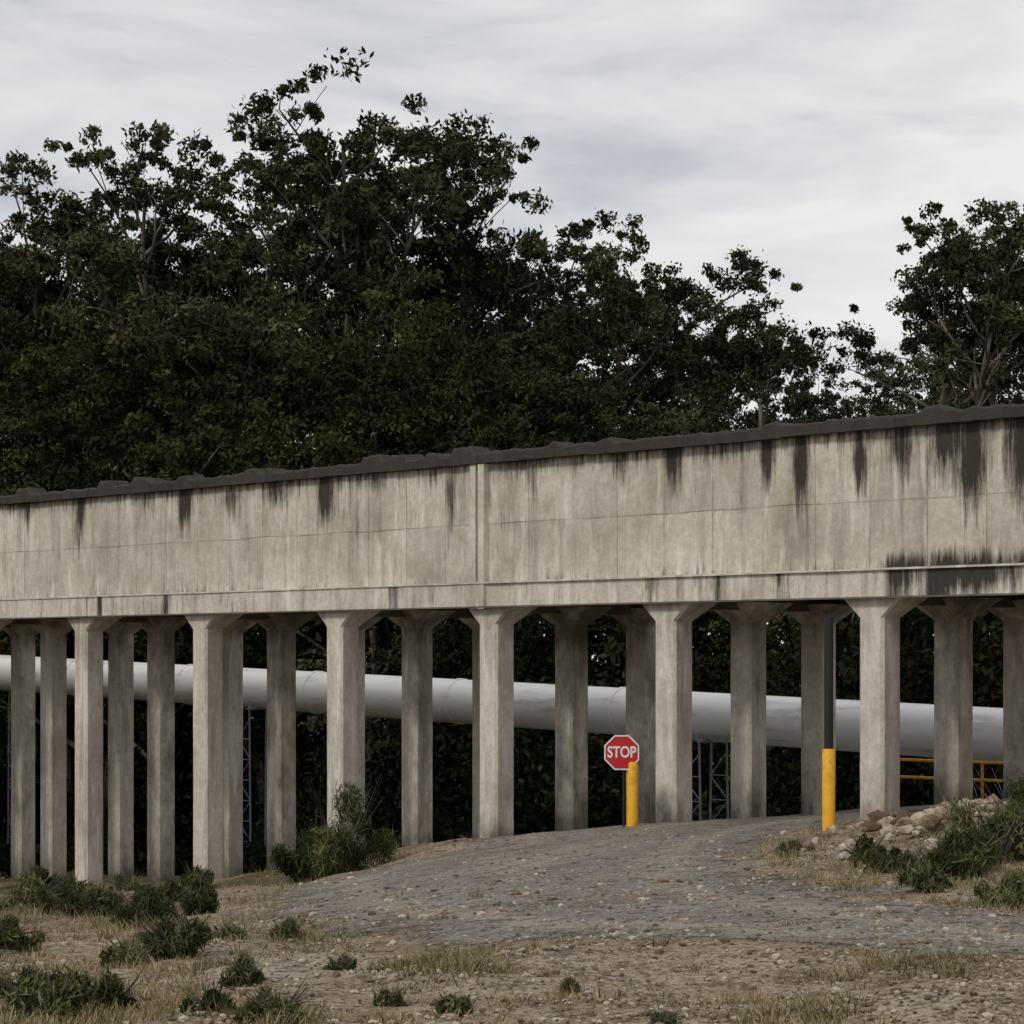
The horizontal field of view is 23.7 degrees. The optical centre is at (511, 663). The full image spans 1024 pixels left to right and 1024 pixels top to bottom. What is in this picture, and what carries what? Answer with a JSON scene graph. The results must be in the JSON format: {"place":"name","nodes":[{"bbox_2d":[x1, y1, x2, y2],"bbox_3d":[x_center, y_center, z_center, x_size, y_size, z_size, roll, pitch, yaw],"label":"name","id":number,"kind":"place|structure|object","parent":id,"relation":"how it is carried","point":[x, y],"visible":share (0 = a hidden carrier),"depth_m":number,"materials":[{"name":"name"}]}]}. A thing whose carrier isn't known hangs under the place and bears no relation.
{"place":"outdoors","nodes":[
{"label":"outdoors","id":0,"kind":"place"},
{"bbox_2d":[0,684,1023,1023],"bbox_3d":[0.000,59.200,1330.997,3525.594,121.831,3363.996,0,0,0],"label":"ground","id":1,"kind":"structure","parent":0,"point":[634,964],"depth_m":17.99,"materials":[{"name":"soil"}]},
{"bbox_2d":[0,911,47,951],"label":"shrub","id":2,"kind":"object","parent":1,"relation":"on","point":[12,936],"visible":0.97,"depth_m":22.82,"materials":[{"name":"green plant"}]},
{"bbox_2d":[0,962,47,1002],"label":"shrub","id":3,"kind":"object","parent":1,"relation":"on","point":[6,984],"visible":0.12,"depth_m":17.11,"materials":[{"name":"green plant"}]},
{"bbox_2d":[0,871,65,914],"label":"shrub","id":4,"kind":"object","parent":1,"relation":"on","point":[31,892],"visible":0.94,"depth_m":34.49,"materials":[{"name":"green plant"}]},
{"bbox_2d":[0,358,73,739],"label":"wattle tree","id":5,"kind":"object","parent":1,"relation":"on","point":[9,408],"visible":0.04,"depth_m":91.99,"materials":[{"name":"green plant"}]},
{"bbox_2d":[0,233,75,834],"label":"gum tree","id":6,"kind":"object","parent":1,"relation":"on","point":[2,292],"visible":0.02,"depth_m":96.32,"materials":[{"name":"green plant"}]},
{"bbox_2d":[16,864,63,888],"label":"shrub","id":7,"kind":"object","parent":1,"relation":"on","point":[43,873],"visible":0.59,"depth_m":60.89,"materials":[{"name":"green plant"}]},
{"bbox_2d":[0,211,102,398],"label":"gum tree","id":8,"kind":"object","parent":1,"relation":"on","point":[19,217],"visible":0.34,"depth_m":91.28,"materials":[{"name":"green plant"}]},
{"bbox_2d":[2,959,101,1023],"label":"shrub","id":9,"kind":"object","parent":1,"relation":"on","point":[62,992],"visible":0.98,"depth_m":14.80,"materials":[{"name":"green plant"}]},
{"bbox_2d":[0,185,142,820],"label":"gum tree","id":10,"kind":"object","parent":1,"relation":"on","point":[26,296],"visible":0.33,"depth_m":91.90,"materials":[{"name":"green plant"}]},
{"bbox_2d":[0,137,144,820],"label":"gum tree","id":11,"kind":"object","parent":1,"relation":"on","point":[76,265],"visible":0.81,"depth_m":91.14,"materials":[{"name":"green plant"}]},
{"bbox_2d":[0,298,157,773],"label":"wattle tree","id":12,"kind":"object","parent":1,"relation":"on","point":[32,375],"visible":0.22,"depth_m":88.25,"materials":[{"name":"green plant"}]},
{"bbox_2d":[0,236,180,445],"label":"gum tree","id":13,"kind":"object","parent":1,"relation":"on","point":[79,294],"visible":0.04,"depth_m":96.06,"materials":[{"name":"green plant"}]},
{"bbox_2d":[0,313,182,843],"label":"wattle tree","id":14,"kind":"object","parent":1,"relation":"on","point":[7,424],"visible":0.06,"depth_m":88.54,"materials":[{"name":"green plant"}]},
{"bbox_2d":[53,872,131,916],"bbox_3d":[-6.040,3.309,35.049,1.164,0.678,1.184,0,0,0],"label":"shrub","id":15,"kind":"object","parent":1,"relation":"on","point":[87,897],"visible":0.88,"depth_m":34.96,"materials":[{"name":"green plant"}]},
{"bbox_2d":[44,219,167,754],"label":"gum tree","id":16,"kind":"object","parent":1,"relation":"on","point":[127,272],"visible":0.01,"depth_m":97.23,"materials":[{"name":"green plant"}]},
{"bbox_2d":[79,964,143,1013],"bbox_3d":[-2.653,2.160,15.909,0.508,0.412,0.503,0,0,-42],"label":"shrub","id":17,"kind":"object","parent":1,"relation":"on","point":[110,986],"visible":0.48,"depth_m":15.83,"materials":[{"name":"green plant"}]},
{"bbox_2d":[108,868,140,890],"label":"shrub","id":18,"kind":"object","parent":1,"relation":"on","point":[127,882],"visible":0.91,"depth_m":50.41,"materials":[{"name":"green plant"}]},
{"bbox_2d":[97,930,155,967],"bbox_3d":[-3.166,2.362,20.003,0.486,0.336,0.494,0,0,-34],"label":"shrub","id":19,"kind":"object","parent":1,"relation":"on","point":[129,951],"visible":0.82,"depth_m":19.90,"materials":[{"name":"green plant"}]},
{"bbox_2d":[0,303,262,851],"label":"wattle tree","id":20,"kind":"object","parent":1,"relation":"on","point":[66,375],"visible":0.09,"depth_m":85.77,"materials":[{"name":"green plant"}]},
{"bbox_2d":[37,118,244,407],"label":"gum tree","id":21,"kind":"object","parent":1,"relation":"on","point":[198,276],"visible":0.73,"depth_m":91.87,"materials":[{"name":"green plant"}]},
{"bbox_2d":[105,881,184,928],"bbox_3d":[-4.373,2.909,29.222,0.955,0.627,1.045,0,0,0],"label":"shrub","id":22,"kind":"object","parent":1,"relation":"on","point":[149,899],"visible":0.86,"depth_m":29.12,"materials":[{"name":"green plant"}]},
{"bbox_2d":[0,303,319,759],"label":"wattle tree","id":23,"kind":"object","parent":1,"relation":"on","point":[98,443],"visible":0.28,"depth_m":82.79,"materials":[{"name":"green plant"}]},
{"bbox_2d":[71,249,251,426],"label":"gum tree","id":24,"kind":"object","parent":1,"relation":"on","point":[179,257],"visible":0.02,"depth_m":96.23,"materials":[{"name":"green plant"}]},
{"bbox_2d":[154,874,190,901],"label":"shrub","id":25,"kind":"object","parent":1,"relation":"on","point":[173,891],"visible":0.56,"depth_m":38.42,"materials":[{"name":"green plant"}]},
{"bbox_2d":[89,161,257,830],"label":"gum tree","id":26,"kind":"object","parent":1,"relation":"on","point":[187,258],"visible":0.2,"depth_m":97.09,"materials":[{"name":"green plant"}]},
{"bbox_2d":[137,906,219,961],"bbox_3d":[-2.769,2.252,20.270,0.690,0.477,0.752,0,0,0],"label":"shrub","id":27,"kind":"object","parent":1,"relation":"on","point":[193,934],"visible":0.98,"depth_m":20.11,"materials":[{"name":"green plant"}]},
{"bbox_2d":[180,861,214,889],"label":"shrub","id":28,"kind":"object","parent":1,"relation":"on","point":[207,875],"visible":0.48,"depth_m":47.34,"materials":[{"name":"green plant"}]},
{"bbox_2d":[179,874,221,915],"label":"shrub","id":29,"kind":"object","parent":1,"relation":"on","point":[202,899],"visible":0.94,"depth_m":31.27,"materials":[{"name":"green plant"}]},
{"bbox_2d":[177,983,237,1015],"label":"shrub","id":30,"kind":"object","parent":1,"relation":"on","point":[218,995],"visible":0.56,"depth_m":14.85,"materials":[{"name":"green plant"}]},
{"bbox_2d":[206,920,250,942],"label":"shrub","id":31,"kind":"object","parent":1,"relation":"on","point":[227,930],"visible":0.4,"depth_m":24.13,"materials":[{"name":"green plant"}]},
{"bbox_2d":[84,297,373,731],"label":"wattle tree","id":32,"kind":"object","parent":1,"relation":"on","point":[203,461],"visible":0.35,"depth_m":81.48,"materials":[{"name":"green plant"}]},
{"bbox_2d":[215,949,267,988],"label":"shrub","id":33,"kind":"object","parent":1,"relation":"on","point":[240,972],"visible":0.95,"depth_m":17.36,"materials":[{"name":"green plant"}]},
{"bbox_2d":[151,156,360,353],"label":"gum tree","id":34,"kind":"object","parent":1,"relation":"on","point":[257,194],"visible":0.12,"depth_m":98.84,"materials":[{"name":"green plant"}]},
{"bbox_2d":[173,174,352,793],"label":"gum tree","id":35,"kind":"object","parent":1,"relation":"on","point":[248,245],"visible":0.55,"depth_m":92.50,"materials":[{"name":"green plant"}]},
{"bbox_2d":[100,279,436,841],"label":"wattle tree","id":36,"kind":"object","parent":1,"relation":"on","point":[233,325],"visible":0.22,"depth_m":82.57,"materials":[{"name":"green plant"}]},
{"bbox_2d":[230,977,311,1023],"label":"shrub","id":37,"kind":"object","parent":1,"relation":"on","point":[264,1001],"visible":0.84,"depth_m":13.76,"materials":[{"name":"green plant"}]},
{"bbox_2d":[267,915,300,938],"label":"shrub","id":38,"kind":"object","parent":1,"relation":"on","point":[289,924],"visible":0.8,"depth_m":22.12,"materials":[{"name":"green plant"}]},
{"bbox_2d":[263,811,337,883],"bbox_3d":[-3.936,3.523,47.246,1.699,1.526,1.256,0,0,-33],"label":"shrub","id":39,"kind":"object","parent":1,"relation":"on","point":[288,863],"visible":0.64,"depth_m":47.16,"materials":[{"name":"green plant"}]},
{"bbox_2d":[238,279,396,454],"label":"gum tree","id":40,"kind":"object","parent":1,"relation":"on","point":[338,330],"visible":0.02,"depth_m":99.19,"materials":[{"name":"green plant"}]},
{"bbox_2d":[185,297,467,844],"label":"wattle tree","id":41,"kind":"object","parent":1,"relation":"on","point":[260,359],"visible":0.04,"depth_m":86.63,"materials":[{"name":"green plant"}]},
{"bbox_2d":[322,951,357,970],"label":"shrub","id":42,"kind":"object","parent":1,"relation":"on","point":[343,962],"visible":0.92,"depth_m":18.46,"materials":[{"name":"green plant"}]},
{"bbox_2d":[193,46,489,365],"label":"gum tree","id":43,"kind":"object","parent":1,"relation":"on","point":[423,182],"visible":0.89,"depth_m":89.02,"materials":[{"name":"green plant"}]},
{"bbox_2d":[256,100,431,820],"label":"gum tree","id":44,"kind":"object","parent":1,"relation":"on","point":[334,265],"visible":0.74,"depth_m":88.43,"materials":[{"name":"green plant"}]},
{"bbox_2d":[297,772,404,879],"bbox_3d":[-3.088,3.070,46.590,2.218,2.118,2.371,0,0,0],"label":"shrub","id":45,"kind":"object","parent":1,"relation":"on","point":[328,845],"visible":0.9,"depth_m":46.55,"materials":[{"name":"green plant"}]},
{"bbox_2d":[238,108,510,444],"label":"gum tree","id":46,"kind":"object","parent":1,"relation":"on","point":[379,140],"visible":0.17,"depth_m":93.51,"materials":[{"name":"green plant"}]},
{"bbox_2d":[219,285,536,841],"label":"wattle tree","id":47,"kind":"object","parent":1,"relation":"on","point":[353,449],"visible":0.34,"depth_m":78.92,"materials":[{"name":"green plant"}]},
{"bbox_2d":[371,983,404,1006],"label":"shrub","id":48,"kind":"object","parent":1,"relation":"on","point":[387,998],"visible":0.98,"depth_m":15.85,"materials":[{"name":"green plant"}]},
{"bbox_2d":[297,298,544,829],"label":"wattle tree","id":49,"kind":"object","parent":1,"relation":"on","point":[329,313],"visible":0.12,"depth_m":81.85,"materials":[{"name":"green plant"}]},
{"bbox_2d":[297,351,564,811],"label":"wattle tree","id":50,"kind":"object","parent":1,"relation":"on","point":[508,395],"visible":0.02,"depth_m":82.71,"materials":[{"name":"green plant"}]},
{"bbox_2d":[350,248,558,789],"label":"gum tree","id":51,"kind":"object","parent":1,"relation":"on","point":[487,259],"visible":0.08,"depth_m":91.57,"materials":[{"name":"green plant"}]},
{"bbox_2d":[434,990,475,1017],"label":"shrub","id":52,"kind":"object","parent":1,"relation":"on","point":[450,1002],"visible":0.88,"depth_m":14.97,"materials":[{"name":"green plant"}]},
{"bbox_2d":[370,150,541,406],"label":"gum tree","id":53,"kind":"object","parent":1,"relation":"on","point":[468,249],"visible":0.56,"depth_m":91.49,"materials":[{"name":"green plant"}]},
{"bbox_2d":[352,109,623,408],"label":"gum tree","id":54,"kind":"object","parent":1,"relation":"on","point":[492,174],"visible":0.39,"depth_m":91.29,"materials":[{"name":"green plant"}]},
{"bbox_2d":[0,607,1002,877],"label":"understorey thicket","id":55,"kind":"object","parent":1,"relation":"on","point":[534,791],"visible":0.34,"depth_m":71.56,"materials":[{"name":"green plant"}]},
{"bbox_2d":[0,655,1002,847],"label":"water pipeline","id":56,"kind":"object","parent":1,"relation":"on","point":[534,705],"visible":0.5,"depth_m":61.21,"materials":[{"name":"paint"}]},
{"bbox_2d":[365,344,650,739],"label":"wattle tree","id":57,"kind":"object","parent":1,"relation":"on","point":[495,434],"visible":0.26,"depth_m":74.66,"materials":[{"name":"green plant"}]},
{"bbox_2d":[0,404,1023,886],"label":"aqueduct","id":58,"kind":"object","parent":1,"relation":"on","point":[880,526],"visible":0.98,"depth_m":49.41,"materials":[{"name":"concrete"}]},
{"bbox_2d":[0,804,1023,1023],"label":"grass","id":59,"kind":"structure","parent":1,"relation":"on","point":[96,1015],"depth_m":17.52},
{"bbox_2d":[0,815,1023,1023],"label":"loose stones","id":60,"kind":"object","parent":1,"relation":"on","point":[685,1009],"visible":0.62,"depth_m":18.48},
{"bbox_2d":[365,370,667,828],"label":"wattle tree","id":61,"kind":"object","parent":1,"relation":"on","point":[585,400],"visible":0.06,"depth_m":76.98,"materials":[{"name":"green plant"}]},
{"bbox_2d":[451,245,617,767],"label":"gum tree","id":62,"kind":"object","parent":1,"relation":"on","point":[496,271],"visible":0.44,"depth_m":91.37,"materials":[{"name":"green plant"}]},
{"bbox_2d":[402,254,669,430],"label":"gum tree","id":63,"kind":"object","parent":1,"relation":"on","point":[492,328],"visible":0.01,"depth_m":102.31,"materials":[{"name":"green plant"}]},
{"bbox_2d":[454,208,645,813],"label":"gum tree","id":64,"kind":"object","parent":1,"relation":"on","point":[575,230],"visible":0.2,"depth_m":97.87,"materials":[{"name":"green plant"}]},
{"bbox_2d":[448,398,683,685],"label":"wattle tree","id":65,"kind":"object","parent":1,"relation":"on","point":[613,420],"visible":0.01,"depth_m":85.81,"materials":[{"name":"green plant"}]},
{"bbox_2d":[558,976,581,992],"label":"shrub","id":66,"kind":"object","parent":1,"relation":"on","point":[567,984],"visible":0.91,"depth_m":16.27,"materials":[{"name":"green plant"}]},
{"bbox_2d":[496,259,675,428],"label":"gum tree","id":67,"kind":"object","parent":1,"relation":"on","point":[589,282],"visible":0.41,"depth_m":89.34,"materials":[{"name":"green plant"}]},
{"bbox_2d":[511,303,698,436],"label":"gum tree","id":68,"kind":"object","parent":1,"relation":"on","point":[642,384],"visible":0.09,"depth_m":96.88,"materials":[{"name":"green plant"}]},
{"bbox_2d":[506,364,727,691],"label":"wattle tree","id":69,"kind":"object","parent":1,"relation":"on","point":[620,434],"visible":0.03,"depth_m":77.19,"materials":[{"name":"green plant"}]},
{"bbox_2d":[604,735,638,826],"bbox_3d":[2.009,2.296,44.700,0.637,1.975,0.220,0,0,0],"label":"stop sign","id":70,"kind":"object","parent":1,"relation":"on","point":[621,752],"visible":0.91,"depth_m":44.62,"materials":[{"name":"metal"}]},
{"bbox_2d":[537,228,739,430],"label":"gum tree","id":71,"kind":"object","parent":1,"relation":"on","point":[638,303],"visible":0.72,"depth_m":92.58,"materials":[{"name":"green plant"}]},
{"bbox_2d":[649,1009,678,1023],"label":"shrub","id":72,"kind":"object","parent":1,"relation":"on","point":[666,1017],"visible":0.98,"depth_m":14.67,"materials":[{"name":"green plant"}]},
{"bbox_2d":[585,308,750,436],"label":"gum tree","id":73,"kind":"object","parent":1,"relation":"on","point":[647,369],"visible":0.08,"depth_m":97.10,"materials":[{"name":"green plant"}]},
{"bbox_2d":[588,398,791,690],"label":"wattle tree","id":74,"kind":"object","parent":1,"relation":"on","point":[703,425],"visible":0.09,"depth_m":75.98,"materials":[{"name":"green plant"}]},
{"bbox_2d":[600,244,802,428],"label":"gum tree","id":75,"kind":"object","parent":1,"relation":"on","point":[743,262],"visible":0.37,"depth_m":95.24,"materials":[{"name":"green plant"}]},
{"bbox_2d":[643,374,786,640],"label":"gum tree","id":76,"kind":"object","parent":1,"relation":"on","point":[658,396],"visible":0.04,"depth_m":92.34,"materials":[{"name":"green plant"}]},
{"bbox_2d":[645,275,836,429],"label":"gum tree","id":77,"kind":"object","parent":1,"relation":"on","point":[762,380],"visible":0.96,"depth_m":86.36,"materials":[{"name":"green plant"}]},
{"bbox_2d":[667,324,817,772],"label":"gum tree","id":78,"kind":"object","parent":1,"relation":"on","point":[700,363],"visible":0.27,"depth_m":89.26,"materials":[{"name":"green plant"}]},
{"bbox_2d":[692,610,838,784],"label":"wattle tree","id":79,"kind":"object","parent":1,"relation":"on","point":[774,638],"visible":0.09,"depth_m":72.80,"materials":[{"name":"green plant"}]},
{"bbox_2d":[724,389,826,430],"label":"gum tree","id":80,"kind":"object","parent":1,"relation":"on","point":[787,411],"depth_m":100.21,"materials":[{"name":"green plant"}]},
{"bbox_2d":[773,835,805,857],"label":"shrub","id":81,"kind":"object","parent":1,"relation":"on","point":[791,844],"visible":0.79,"depth_m":31.65,"materials":[{"name":"green plant"}]},
{"bbox_2d":[740,346,899,643],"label":"gum tree","id":82,"kind":"object","parent":1,"relation":"on","point":[828,401],"visible":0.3,"depth_m":91.44,"materials":[{"name":"green plant"}]},
{"bbox_2d":[715,613,931,808],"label":"wattle tree","id":83,"kind":"object","parent":1,"relation":"on","point":[779,621],"visible":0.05,"depth_m":67.19,"materials":[{"name":"green plant"}]},
{"bbox_2d":[822,617,834,830],"bbox_3d":[4.809,1.076,37.000,0.200,3.567,0.200,0,0,0],"label":"guard post","id":84,"kind":"object","parent":1,"relation":"on","point":[828,785],"visible":0.78,"depth_m":36.93,"materials":[{"name":"metal"}]},
{"bbox_2d":[767,407,933,764],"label":"wattle tree","id":85,"kind":"object","parent":1,"relation":"on","point":[793,691],"visible":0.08,"depth_m":65.54,"materials":[{"name":"green plant"}]},
{"bbox_2d":[842,830,888,867],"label":"shrub","id":86,"kind":"object","parent":1,"relation":"on","point":[862,846],"visible":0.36,"depth_m":29.21,"materials":[{"name":"green plant"}]},
{"bbox_2d":[845,354,925,413],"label":"gum tree","id":87,"kind":"object","parent":1,"relation":"on","point":[885,392],"visible":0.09,"depth_m":90.72,"materials":[{"name":"green plant"}]},
{"bbox_2d":[860,843,921,873],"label":"shrub","id":88,"kind":"object","parent":1,"relation":"on","point":[894,855],"visible":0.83,"depth_m":26.98,"materials":[{"name":"green plant"}]},
{"bbox_2d":[801,793,1009,859],"bbox_3d":[6.155,2.209,34.517,3.884,0.789,7.594,0,0,10],"label":"rock pile","id":89,"kind":"object","parent":1,"relation":"on","point":[879,819],"visible":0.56,"depth_m":35.50,"materials":[{"name":"stone"}]},
{"bbox_2d":[806,234,1023,795],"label":"gum tree","id":90,"kind":"object","parent":1,"relation":"on","point":[861,340],"visible":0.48,"depth_m":76.53,"materials":[{"name":"green plant"}]},
{"bbox_2d":[839,400,1002,805],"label":"wattle tree","id":91,"kind":"object","parent":1,"relation":"on","point":[926,623],"visible":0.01,"depth_m":67.18,"materials":[{"name":"green plant"}]},
{"bbox_2d":[896,857,954,892],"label":"shrub","id":92,"kind":"object","parent":1,"relation":"on","point":[924,876],"visible":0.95,"depth_m":24.50,"materials":[{"name":"green plant"}]},
{"bbox_2d":[843,321,1010,418],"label":"gum tree","id":93,"kind":"object","parent":1,"relation":"on","point":[933,398],"visible":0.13,"depth_m":94.87,"materials":[{"name":"green plant"}]},
{"bbox_2d":[860,310,1023,415],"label":"gum tree","id":94,"kind":"object","parent":1,"relation":"on","point":[875,405],"visible":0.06,"depth_m":97.22,"materials":[{"name":"green plant"}]},
{"bbox_2d":[872,198,1023,799],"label":"gum tree","id":95,"kind":"object","parent":1,"relation":"on","point":[946,373],"visible":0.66,"depth_m":71.55,"materials":[{"name":"green plant"}]},
{"bbox_2d":[900,758,1002,798],"bbox_3d":[14.808,2.510,42.459,0.060,1.180,20.730,0,0,-44],"label":"safety railing","id":96,"kind":"object","parent":1,"relation":"on","point":[982,763],"visible":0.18,"depth_m":48.20,"materials":[{"name":"metal"}]},
{"bbox_2d":[908,817,1011,881],"bbox_3d":[4.699,1.977,25.605,1.116,0.654,1.262,0,0,0],"label":"shrub","id":97,"kind":"object","parent":1,"relation":"on","point":[963,854],"visible":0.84,"depth_m":25.44,"materials":[{"name":"green plant"}]},
{"bbox_2d":[906,205,1023,405],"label":"gum tree","id":98,"kind":"object","parent":1,"relation":"on","point":[955,278],"visible":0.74,"depth_m":71.12,"materials":[{"name":"green plant"}]},
{"bbox_2d":[934,782,1023,866],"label":"shrub","id":99,"kind":"object","parent":1,"relation":"on","point":[1004,821],"visible":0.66,"depth_m":26.16,"materials":[{"name":"green plant"}]},
{"bbox_2d":[969,864,1023,908],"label":"shrub","id":100,"kind":"object","parent":1,"relation":"on","point":[1009,888],"visible":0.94,"depth_m":22.92,"materials":[{"name":"green plant"}]},
{"bbox_2d":[972,763,1023,856],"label":"shrub","id":101,"kind":"object","parent":1,"relation":"on","point":[1017,796],"visible":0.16,"depth_m":27.32,"materials":[{"name":"green plant"}]},
{"bbox_2d":[0,0,1023,660],"label":"sky","id":102,"kind":"structure","parent":0,"point":[803,133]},
{"bbox_2d":[224,799,1023,958],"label":"gravel road","id":103,"kind":"structure","parent":0,"point":[738,828],"depth_m":26.90,"materials":[{"name":"gravel"}]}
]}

